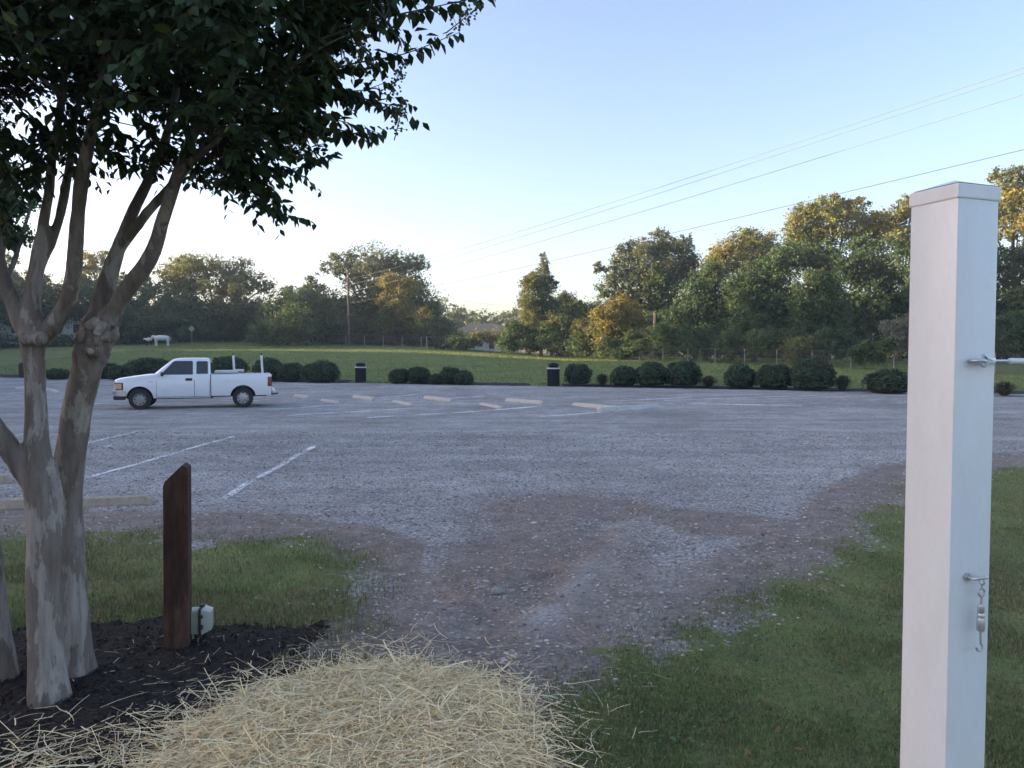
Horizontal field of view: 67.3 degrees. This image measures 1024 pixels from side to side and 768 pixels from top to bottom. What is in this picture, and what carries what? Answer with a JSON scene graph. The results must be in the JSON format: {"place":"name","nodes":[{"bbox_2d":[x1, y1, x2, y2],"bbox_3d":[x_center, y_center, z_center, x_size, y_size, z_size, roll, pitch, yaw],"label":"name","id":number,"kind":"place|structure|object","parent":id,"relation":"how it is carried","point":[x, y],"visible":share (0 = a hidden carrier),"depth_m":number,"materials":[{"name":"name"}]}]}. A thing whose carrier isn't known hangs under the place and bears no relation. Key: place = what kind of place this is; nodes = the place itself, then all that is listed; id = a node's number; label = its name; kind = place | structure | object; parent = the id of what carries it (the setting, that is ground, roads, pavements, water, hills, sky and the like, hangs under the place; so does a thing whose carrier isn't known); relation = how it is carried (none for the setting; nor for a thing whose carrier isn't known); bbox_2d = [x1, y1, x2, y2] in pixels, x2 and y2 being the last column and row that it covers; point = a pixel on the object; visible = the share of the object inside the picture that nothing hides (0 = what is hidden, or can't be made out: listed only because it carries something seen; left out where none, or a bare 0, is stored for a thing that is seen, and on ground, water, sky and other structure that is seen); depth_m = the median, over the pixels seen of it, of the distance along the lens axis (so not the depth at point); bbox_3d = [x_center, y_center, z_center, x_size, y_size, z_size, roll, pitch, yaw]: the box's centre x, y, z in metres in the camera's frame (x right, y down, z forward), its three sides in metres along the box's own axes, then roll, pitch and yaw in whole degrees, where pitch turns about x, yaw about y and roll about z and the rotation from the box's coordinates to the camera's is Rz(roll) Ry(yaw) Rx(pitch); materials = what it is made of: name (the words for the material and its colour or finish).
{"place":"outdoors","nodes":[
{"label":"outdoors","id":0,"kind":"place"},
{"bbox_2d":[0,377,1023,732],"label":"gravel parking lot","id":1,"kind":"structure","parent":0,"point":[732,415],"depth_m":11.04,"materials":[{"name":"grey gravel"}]},
{"bbox_2d":[0,160,44,298],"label":"feathery tree","id":2,"kind":"object","parent":1,"relation":"on","point":[21,210],"visible":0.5,"depth_m":17.08,"materials":[{"name":"green plant"}]},
{"bbox_2d":[0,495,154,509],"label":"wheel stop","id":3,"kind":"object","parent":1,"relation":"on","point":[18,503],"visible":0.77,"depth_m":9.78,"materials":[{"name":"concrete"}]},
{"bbox_2d":[112,353,277,409],"bbox_3d":[-11.409,-0.147,27.985,5.530,1.960,2.147,-1,2,-18],"label":"pickup truck","id":4,"kind":"object","parent":1,"relation":"on","point":[183,378],"visible":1,"depth_m":27.12,"materials":[{"name":"white paint"}]},
{"bbox_2d":[220,446,315,498],"bbox_3d":[-4.023,1.414,13.292,0.152,0.016,5.956,0,2,-2],"label":"parking line","id":5,"kind":"object","parent":1,"relation":"on","point":[243,485],"visible":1,"depth_m":12.45,"materials":[{"name":"white paint"}]},
{"bbox_2d":[0,623,656,767],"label":"straw pile","id":6,"kind":"object","parent":1,"relation":"on","point":[378,718],"visible":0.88,"depth_m":3.88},
{"bbox_2d":[0,624,697,766],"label":"straw scraps","id":7,"kind":"object","parent":1,"relation":"on","point":[339,664],"visible":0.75,"depth_m":4.71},
{"bbox_2d":[15,502,1019,764],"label":"fallen leaves","id":8,"kind":"object","parent":1,"relation":"on","point":[635,578],"visible":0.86,"depth_m":6.44,"materials":[{"name":"brown plant"}]},
{"bbox_2d":[596,404,659,411],"bbox_3d":[4.014,0.806,26.178,3.036,0.161,0.210,-2,3,-38],"label":"wheel stop","id":9,"kind":"object","parent":1,"relation":"on","point":[611,408],"visible":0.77,"depth_m":25.96,"materials":[{"name":"concrete"}]},
{"bbox_2d":[829,375,859,390],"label":"ornamental grass","id":10,"kind":"object","parent":1,"relation":"on","point":[842,382],"depth_m":33.33,"materials":[{"name":"green plant"}]},
{"bbox_2d":[0,374,1023,767],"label":"mulch bed","id":11,"kind":"object","parent":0,"point":[130,674],"visible":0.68,"depth_m":4.58,"materials":[{"name":"black soil"}]},
{"bbox_2d":[46,368,69,378],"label":"boxwood bush","id":12,"kind":"object","parent":11,"relation":"on","point":[57,373],"visible":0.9,"depth_m":48.24,"materials":[{"name":"green plant"}]},
{"bbox_2d":[105,364,127,378],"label":"boxwood bush","id":13,"kind":"object","parent":11,"relation":"on","point":[114,372],"visible":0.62,"depth_m":47.20,"materials":[{"name":"green plant"}]},
{"bbox_2d":[121,357,169,375],"bbox_3d":[-22.697,-1.037,48.102,3.134,1.320,3.346,-1,2,-22],"label":"boxwood bush","id":14,"kind":"object","parent":11,"relation":"on","point":[141,366],"visible":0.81,"depth_m":47.00,"materials":[{"name":"green plant"}]},
{"bbox_2d":[0,615,331,767],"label":"mulch chips","id":15,"kind":"object","parent":11,"relation":"on","point":[100,687],"visible":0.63,"depth_m":4.50,"materials":[{"name":"black wood"}]},
{"bbox_2d":[163,462,191,649],"bbox_3d":[-2.198,1.172,5.053,0.150,1.298,0.150,0,2,-14],"label":"wooden bollard","id":16,"kind":"object","parent":11,"relation":"on","point":[177,572],"visible":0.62,"depth_m":4.98,"materials":[{"name":"brown wood"}]},
{"bbox_2d":[191,603,213,638],"bbox_3d":[-2.115,1.629,5.188,0.180,0.281,0.158,0,2,-12],"label":"floodlight","id":17,"kind":"object","parent":11,"relation":"on","point":[202,618],"visible":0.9,"depth_m":5.14,"materials":[{"name":"plastic"}]},
{"bbox_2d":[212,355,249,373],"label":"boxwood bush","id":18,"kind":"object","parent":11,"relation":"on","point":[224,363],"visible":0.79,"depth_m":46.26,"materials":[{"name":"green plant"}]},
{"bbox_2d":[0,0,495,707],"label":"crape myrtle tree","id":19,"kind":"object","parent":11,"relation":"on","point":[214,88],"visible":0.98,"depth_m":3.98,"materials":[{"name":"green plant"}]},
{"bbox_2d":[250,357,282,378],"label":"boxwood bush","id":20,"kind":"object","parent":11,"relation":"on","point":[271,365],"visible":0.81,"depth_m":44.98,"materials":[{"name":"green plant"}]},
{"bbox_2d":[277,362,304,380],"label":"boxwood bush","id":21,"kind":"object","parent":11,"relation":"on","point":[289,371],"visible":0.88,"depth_m":43.94,"materials":[{"name":"green plant"}]},
{"bbox_2d":[299,359,341,381],"bbox_3d":[-10.703,-0.774,43.234,2.369,1.251,2.062,2,3,38],"label":"boxwood bush","id":22,"kind":"object","parent":11,"relation":"on","point":[324,371],"visible":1,"depth_m":42.64,"materials":[{"name":"green plant"}]},
{"bbox_2d":[406,366,430,382],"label":"boxwood bush","id":23,"kind":"object","parent":11,"relation":"on","point":[416,374],"visible":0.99,"depth_m":41.13,"materials":[{"name":"green plant"}]},
{"bbox_2d":[438,366,458,382],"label":"boxwood bush","id":24,"kind":"object","parent":11,"relation":"on","point":[447,374],"visible":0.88,"depth_m":40.38,"materials":[{"name":"green plant"}]},
{"bbox_2d":[454,369,473,383],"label":"boxwood bush","id":25,"kind":"object","parent":11,"relation":"on","point":[463,377],"visible":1,"depth_m":39.96,"materials":[{"name":"green plant"}]},
{"bbox_2d":[564,363,593,383],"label":"boxwood bush","id":26,"kind":"object","parent":11,"relation":"on","point":[574,373],"visible":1,"depth_m":38.68,"materials":[{"name":"green plant"}]},
{"bbox_2d":[609,364,637,384],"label":"boxwood bush","id":27,"kind":"object","parent":11,"relation":"on","point":[623,375],"visible":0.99,"depth_m":37.64,"materials":[{"name":"green plant"}]},
{"bbox_2d":[635,361,667,384],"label":"boxwood bush","id":28,"kind":"object","parent":11,"relation":"on","point":[651,373],"visible":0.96,"depth_m":37.18,"materials":[{"name":"green plant"}]},
{"bbox_2d":[722,362,756,386],"bbox_3d":[10.653,-0.447,35.892,1.714,1.153,1.491,-2,3,-36],"label":"boxwood bush","id":29,"kind":"object","parent":11,"relation":"on","point":[739,375],"visible":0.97,"depth_m":35.42,"materials":[{"name":"green plant"}]},
{"bbox_2d":[753,364,790,387],"bbox_3d":[12.012,-0.389,35.211,1.697,1.087,1.812,-2,3,-43],"label":"boxwood bush","id":30,"kind":"object","parent":11,"relation":"on","point":[771,376],"visible":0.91,"depth_m":34.69,"materials":[{"name":"green plant"}]},
{"bbox_2d":[0,340,1023,390],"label":"grass field","id":31,"kind":"structure","parent":0,"point":[11,355],"depth_m":67.74,"materials":[{"name":"green plant"}]},
{"bbox_2d":[0,332,19,347],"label":"dark hedge","id":32,"kind":"object","parent":31,"relation":"on","point":[4,343],"visible":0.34,"depth_m":92.58,"materials":[{"name":"green plant"}]},
{"bbox_2d":[0,251,25,333],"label":"woodland tree","id":33,"kind":"object","parent":31,"relation":"on","point":[8,263],"visible":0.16,"depth_m":96.18,"materials":[{"name":"green plant"}]},
{"bbox_2d":[0,302,85,344],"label":"house","id":34,"kind":"structure","parent":31,"relation":"on","point":[70,330],"depth_m":96.80,"materials":[{"name":"grey"}]},
{"bbox_2d":[0,269,95,338],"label":"woodland tree","id":35,"kind":"object","parent":31,"relation":"on","point":[49,294],"visible":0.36,"depth_m":94.94,"materials":[{"name":"green plant"}]},
{"bbox_2d":[46,332,75,346],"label":"dark hedge","id":36,"kind":"object","parent":31,"relation":"on","point":[63,339],"visible":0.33,"depth_m":92.66,"materials":[{"name":"green plant"}]},
{"bbox_2d":[58,249,137,315],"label":"woodland tree","id":37,"kind":"object","parent":31,"relation":"on","point":[92,266],"visible":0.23,"depth_m":99.75,"materials":[{"name":"green plant"}]},
{"bbox_2d":[75,270,173,344],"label":"woodland tree","id":38,"kind":"object","parent":31,"relation":"on","point":[120,277],"visible":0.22,"depth_m":95.19,"materials":[{"name":"green plant"}]},
{"bbox_2d":[119,279,246,343],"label":"woodland tree","id":39,"kind":"object","parent":31,"relation":"on","point":[185,317],"visible":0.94,"depth_m":94.46,"materials":[{"name":"green plant"}]},
{"bbox_2d":[148,249,281,339],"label":"oak tree","id":40,"kind":"object","parent":31,"relation":"on","point":[232,285],"visible":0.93,"depth_m":97.19,"materials":[{"name":"green plant"}]},
{"bbox_2d":[188,295,273,341],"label":"woodland tree","id":41,"kind":"object","parent":31,"relation":"on","point":[232,318],"visible":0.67,"depth_m":96.27,"materials":[{"name":"green plant"}]},
{"bbox_2d":[243,282,340,346],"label":"woodland tree","id":42,"kind":"object","parent":31,"relation":"on","point":[291,312],"visible":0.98,"depth_m":88.97,"materials":[{"name":"green plant"}]},
{"bbox_2d":[270,274,349,342],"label":"woodland tree","id":43,"kind":"object","parent":31,"relation":"on","point":[313,283],"visible":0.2,"depth_m":102.78,"materials":[{"name":"green plant"}]},
{"bbox_2d":[346,270,349,345],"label":"utility pole","id":44,"kind":"object","parent":31,"relation":"on","point":[348,312],"visible":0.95,"depth_m":89.62,"materials":[{"name":"brown wood"}]},
{"bbox_2d":[353,149,1023,302],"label":"power line","id":45,"kind":"object","parent":44,"relation":"attached to","point":[755,213],"visible":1,"depth_m":28.67,"materials":[{"name":"black metal"}]},
{"bbox_2d":[354,94,1023,290],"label":"power line","id":46,"kind":"object","parent":44,"relation":"attached to","point":[754,177],"visible":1,"depth_m":28.45,"materials":[{"name":"black metal"}]},
{"bbox_2d":[355,73,1023,283],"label":"power line","id":47,"kind":"object","parent":44,"relation":"attached to","point":[753,162],"visible":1,"depth_m":28.77,"materials":[{"name":"black metal"}]},
{"bbox_2d":[356,67,1023,277],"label":"power line","id":48,"kind":"object","parent":44,"relation":"attached to","point":[757,155],"visible":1,"depth_m":28.53,"materials":[{"name":"black metal"}]},
{"bbox_2d":[314,309,394,345],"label":"woodland tree","id":49,"kind":"object","parent":31,"relation":"on","point":[355,329],"visible":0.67,"depth_m":92.44,"materials":[{"name":"green plant"}]},
{"bbox_2d":[315,334,395,344],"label":"board fence","id":50,"kind":"object","parent":31,"relation":"on","point":[378,338],"visible":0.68,"depth_m":91.84,"materials":[{"name":"brown wood"}]},
{"bbox_2d":[355,362,366,382],"bbox_3d":[-8.452,-0.652,42.908,0.660,1.120,0.660,0,2,0],"label":"litter bin","id":51,"kind":"object","parent":31,"relation":"on","point":[360,372],"visible":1,"depth_m":42.67,"materials":[{"name":"metal"}]},
{"bbox_2d":[315,240,448,344],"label":"tall tree","id":52,"kind":"object","parent":31,"relation":"on","point":[367,308],"visible":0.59,"depth_m":97.00,"materials":[{"name":"green plant"}]},
{"bbox_2d":[387,368,407,382],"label":"boxwood bush","id":53,"kind":"object","parent":31,"relation":"on","point":[397,376],"visible":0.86,"depth_m":41.25,"materials":[{"name":"green plant"}]},
{"bbox_2d":[372,269,425,345],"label":"vine covered tree","id":54,"kind":"object","parent":31,"relation":"on","point":[389,305],"visible":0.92,"depth_m":91.57,"materials":[{"name":"green plant"}]},
{"bbox_2d":[407,307,442,347],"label":"vine covered tree","id":55,"kind":"object","parent":31,"relation":"on","point":[423,325],"visible":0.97,"depth_m":89.34,"materials":[{"name":"green plant"}]},
{"bbox_2d":[432,323,537,351],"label":"scrub","id":56,"kind":"object","parent":31,"relation":"on","point":[454,341],"visible":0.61,"depth_m":84.97,"materials":[{"name":"green plant"}]},
{"bbox_2d":[453,324,518,351],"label":"house","id":57,"kind":"structure","parent":31,"relation":"on","point":[468,328],"depth_m":118.65,"materials":[{"name":"grey"}]},
{"bbox_2d":[492,316,552,354],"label":"scrub","id":58,"kind":"object","parent":31,"relation":"on","point":[510,341],"visible":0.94,"depth_m":79.36,"materials":[{"name":"green plant"}]},
{"bbox_2d":[514,252,569,355],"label":"conifer tree","id":59,"kind":"object","parent":31,"relation":"on","point":[535,309],"visible":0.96,"depth_m":80.67,"materials":[{"name":"green plant"}]},
{"bbox_2d":[88,291,998,350],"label":"woodland","id":60,"kind":"object","parent":31,"relation":"on","point":[469,318],"visible":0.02,"depth_m":166.65,"materials":[{"name":"green plant"}]},
{"bbox_2d":[547,363,559,385],"bbox_3d":[2.077,-0.488,38.611,0.682,1.170,0.682,0,2,0],"label":"litter bin","id":61,"kind":"object","parent":31,"relation":"on","point":[553,374],"visible":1,"depth_m":38.38,"materials":[{"name":"metal"}]},
{"bbox_2d":[535,310,585,354],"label":"scrub","id":62,"kind":"object","parent":31,"relation":"on","point":[555,336],"visible":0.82,"depth_m":78.40,"materials":[{"name":"green plant"}]},
{"bbox_2d":[543,289,595,356],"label":"woodland tree","id":63,"kind":"object","parent":31,"relation":"on","point":[572,306],"visible":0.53,"depth_m":85.02,"materials":[{"name":"green plant"}]},
{"bbox_2d":[119,288,1023,359],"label":"thicket","id":64,"kind":"object","parent":31,"relation":"on","point":[445,330],"visible":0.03,"depth_m":84.25,"materials":[{"name":"green plant"}]},
{"bbox_2d":[560,316,604,358],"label":"scrub","id":65,"kind":"object","parent":31,"relation":"on","point":[578,349],"visible":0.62,"depth_m":76.06,"materials":[{"name":"green plant"}]},
{"bbox_2d":[592,338,637,359],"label":"undergrowth","id":66,"kind":"object","parent":31,"relation":"on","point":[607,350],"visible":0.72,"depth_m":72.66,"materials":[{"name":"green plant"}]},
{"bbox_2d":[582,293,649,359],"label":"glowing tree","id":67,"kind":"object","parent":31,"relation":"on","point":[604,330],"visible":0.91,"depth_m":73.60,"materials":[{"name":"green plant"}]},
{"bbox_2d":[611,323,667,359],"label":"undergrowth","id":68,"kind":"object","parent":31,"relation":"on","point":[635,342],"visible":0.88,"depth_m":71.59,"materials":[{"name":"green plant"}]},
{"bbox_2d":[592,226,705,357],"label":"tall tree","id":69,"kind":"object","parent":31,"relation":"on","point":[654,286],"visible":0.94,"depth_m":76.94,"materials":[{"name":"green plant"}]},
{"bbox_2d":[642,319,691,356],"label":"undergrowth","id":70,"kind":"object","parent":31,"relation":"on","point":[665,332],"visible":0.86,"depth_m":69.53,"materials":[{"name":"green plant"}]},
{"bbox_2d":[665,360,702,384],"bbox_3d":[8.286,-0.573,37.333,1.893,1.230,1.989,-1,3,-28],"label":"boxwood bush","id":71,"kind":"object","parent":31,"relation":"on","point":[689,372],"visible":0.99,"depth_m":36.74,"materials":[{"name":"green plant"}]},
{"bbox_2d":[651,259,737,359],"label":"woodland tree","id":72,"kind":"object","parent":31,"relation":"on","point":[695,310],"visible":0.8,"depth_m":71.00,"materials":[{"name":"green plant"}]},
{"bbox_2d":[673,325,725,360],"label":"undergrowth","id":73,"kind":"object","parent":31,"relation":"on","point":[703,340],"visible":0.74,"depth_m":66.80,"materials":[{"name":"green plant"}]},
{"bbox_2d":[709,329,759,361],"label":"undergrowth","id":74,"kind":"object","parent":31,"relation":"on","point":[732,342],"visible":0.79,"depth_m":64.75,"materials":[{"name":"green plant"}]},
{"bbox_2d":[699,225,800,357],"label":"woodland tree","id":75,"kind":"object","parent":31,"relation":"on","point":[754,244],"visible":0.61,"depth_m":80.71,"materials":[{"name":"green plant"}]},
{"bbox_2d":[716,254,796,360],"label":"woodland tree","id":76,"kind":"object","parent":31,"relation":"on","point":[744,290],"visible":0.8,"depth_m":66.64,"materials":[{"name":"green plant"}]},
{"bbox_2d":[741,325,793,358],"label":"undergrowth","id":77,"kind":"object","parent":31,"relation":"on","point":[767,340],"visible":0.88,"depth_m":60.60,"materials":[{"name":"green plant"}]},
{"bbox_2d":[753,240,846,361],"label":"woodland tree","id":78,"kind":"object","parent":31,"relation":"on","point":[784,260],"visible":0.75,"depth_m":66.03,"materials":[{"name":"green plant"}]},
{"bbox_2d":[579,347,1023,374],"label":"chain link fence","id":79,"kind":"object","parent":31,"relation":"on","point":[995,365],"visible":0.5,"depth_m":57.18,"materials":[{"name":"metal"}]},
{"bbox_2d":[777,333,826,365],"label":"undergrowth","id":80,"kind":"object","parent":31,"relation":"on","point":[798,343],"visible":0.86,"depth_m":57.67,"materials":[{"name":"green plant"}]},
{"bbox_2d":[786,356,837,388],"bbox_3d":[13.251,-0.511,34.058,2.125,1.432,2.266,2,3,39],"label":"boxwood bush","id":81,"kind":"object","parent":31,"relation":"on","point":[810,373],"visible":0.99,"depth_m":33.42,"materials":[{"name":"green plant"}]},
{"bbox_2d":[782,266,856,359],"bbox_3d":[24.179,-5.348,60.790,5.866,7.878,5.297,0,2,0],"label":"woodland tree","id":82,"kind":"object","parent":31,"relation":"on","point":[811,314],"visible":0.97,"depth_m":60.12,"materials":[{"name":"green plant"}]},
{"bbox_2d":[772,191,889,359],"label":"tall tree","id":83,"kind":"object","parent":31,"relation":"on","point":[817,227],"visible":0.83,"depth_m":68.54,"materials":[{"name":"green plant"}]},
{"bbox_2d":[811,326,863,363],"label":"undergrowth","id":84,"kind":"object","parent":31,"relation":"on","point":[838,341],"visible":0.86,"depth_m":56.80,"materials":[{"name":"green plant"}]},
{"bbox_2d":[822,229,909,361],"bbox_3d":[30.544,-7.333,64.864,8.774,11.262,6.175,0,2,0],"label":"woodland tree","id":85,"kind":"object","parent":31,"relation":"on","point":[872,276],"visible":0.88,"depth_m":63.79,"materials":[{"name":"green plant"}]},
{"bbox_2d":[843,339,889,366],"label":"undergrowth","id":86,"kind":"object","parent":31,"relation":"on","point":[864,348],"visible":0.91,"depth_m":51.83,"materials":[{"name":"green plant"}]},
{"bbox_2d":[860,368,907,392],"bbox_3d":[15.572,-0.166,31.877,2.128,0.991,2.040,1,3,32],"label":"boxwood bush","id":87,"kind":"object","parent":31,"relation":"on","point":[891,381],"visible":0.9,"depth_m":31.32,"materials":[{"name":"green plant"}]},
{"bbox_2d":[861,193,910,360],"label":"woodland tree","id":88,"kind":"object","parent":31,"relation":"on","point":[899,216],"visible":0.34,"depth_m":67.00,"materials":[{"name":"green plant"}]},
{"bbox_2d":[872,314,908,356],"bbox_3d":[25.235,-3.133,49.893,3.487,2.928,2.681,0,2,0],"label":"flowering shrub","id":89,"kind":"object","parent":31,"relation":"on","point":[900,333],"visible":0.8,"depth_m":49.62,"materials":[{"name":"green plant"}]},
{"bbox_2d":[880,230,1013,343],"bbox_3d":[34.005,-6.874,59.983,9.832,10.937,6.758,0,2,0],"label":"woodland tree","id":90,"kind":"object","parent":31,"relation":"on","point":[898,251],"visible":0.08,"depth_m":59.71,"materials":[{"name":"green plant"}]},
{"bbox_2d":[984,163,1023,357],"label":"woodland tree","id":91,"kind":"object","parent":31,"relation":"on","point":[1010,203],"visible":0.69,"depth_m":64.41,"materials":[{"name":"green plant"}]},
{"bbox_2d":[995,306,1023,357],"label":"undergrowth","id":92,"kind":"object","parent":31,"relation":"on","point":[1012,331],"visible":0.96,"depth_m":46.70,"materials":[{"name":"green plant"}]},
{"bbox_2d":[996,230,1023,357],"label":"woodland tree","id":93,"kind":"object","parent":31,"relation":"on","point":[1013,265],"visible":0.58,"depth_m":58.90,"materials":[{"name":"green plant"}]},
{"bbox_2d":[0,0,1023,353],"label":"sky","id":94,"kind":"structure","parent":0,"point":[545,111],"materials":[{"name":"blue"}]},
{"bbox_2d":[0,466,1023,767],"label":"lawn","id":95,"kind":"structure","parent":0,"point":[765,666],"depth_m":5.18,"materials":[{"name":"green plant"}]},
{"bbox_2d":[560,550,1023,767],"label":"clover","id":96,"kind":"object","parent":95,"relation":"on","point":[706,718],"visible":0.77,"depth_m":4.85,"materials":[{"name":"green plant"}]},
{"bbox_2d":[900,180,1000,767],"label":"vinyl post","id":97,"kind":"object","parent":95,"relation":"on","point":[953,275],"visible":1,"depth_m":1.48,"materials":[{"name":"white plastic"}]},
{"bbox_2d":[964,573,988,651],"bbox_3d":[0.882,0.437,1.475,0.053,0.149,0.030,1,3,28],"label":"hook latch","id":98,"kind":"object","parent":97,"relation":"hanging from","point":[980,623],"visible":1,"depth_m":1.46,"materials":[{"name":"metal"}]},
{"bbox_2d":[967,354,1023,367],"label":"gate hook","id":99,"kind":"object","parent":97,"relation":"attached to","point":[987,360],"visible":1,"depth_m":1.46,"materials":[{"name":"metal"}]},
{"bbox_2d":[994,381,1023,395],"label":"ornamental grass","id":100,"kind":"object","parent":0,"point":[1002,388],"depth_m":29.91,"materials":[{"name":"green plant"}]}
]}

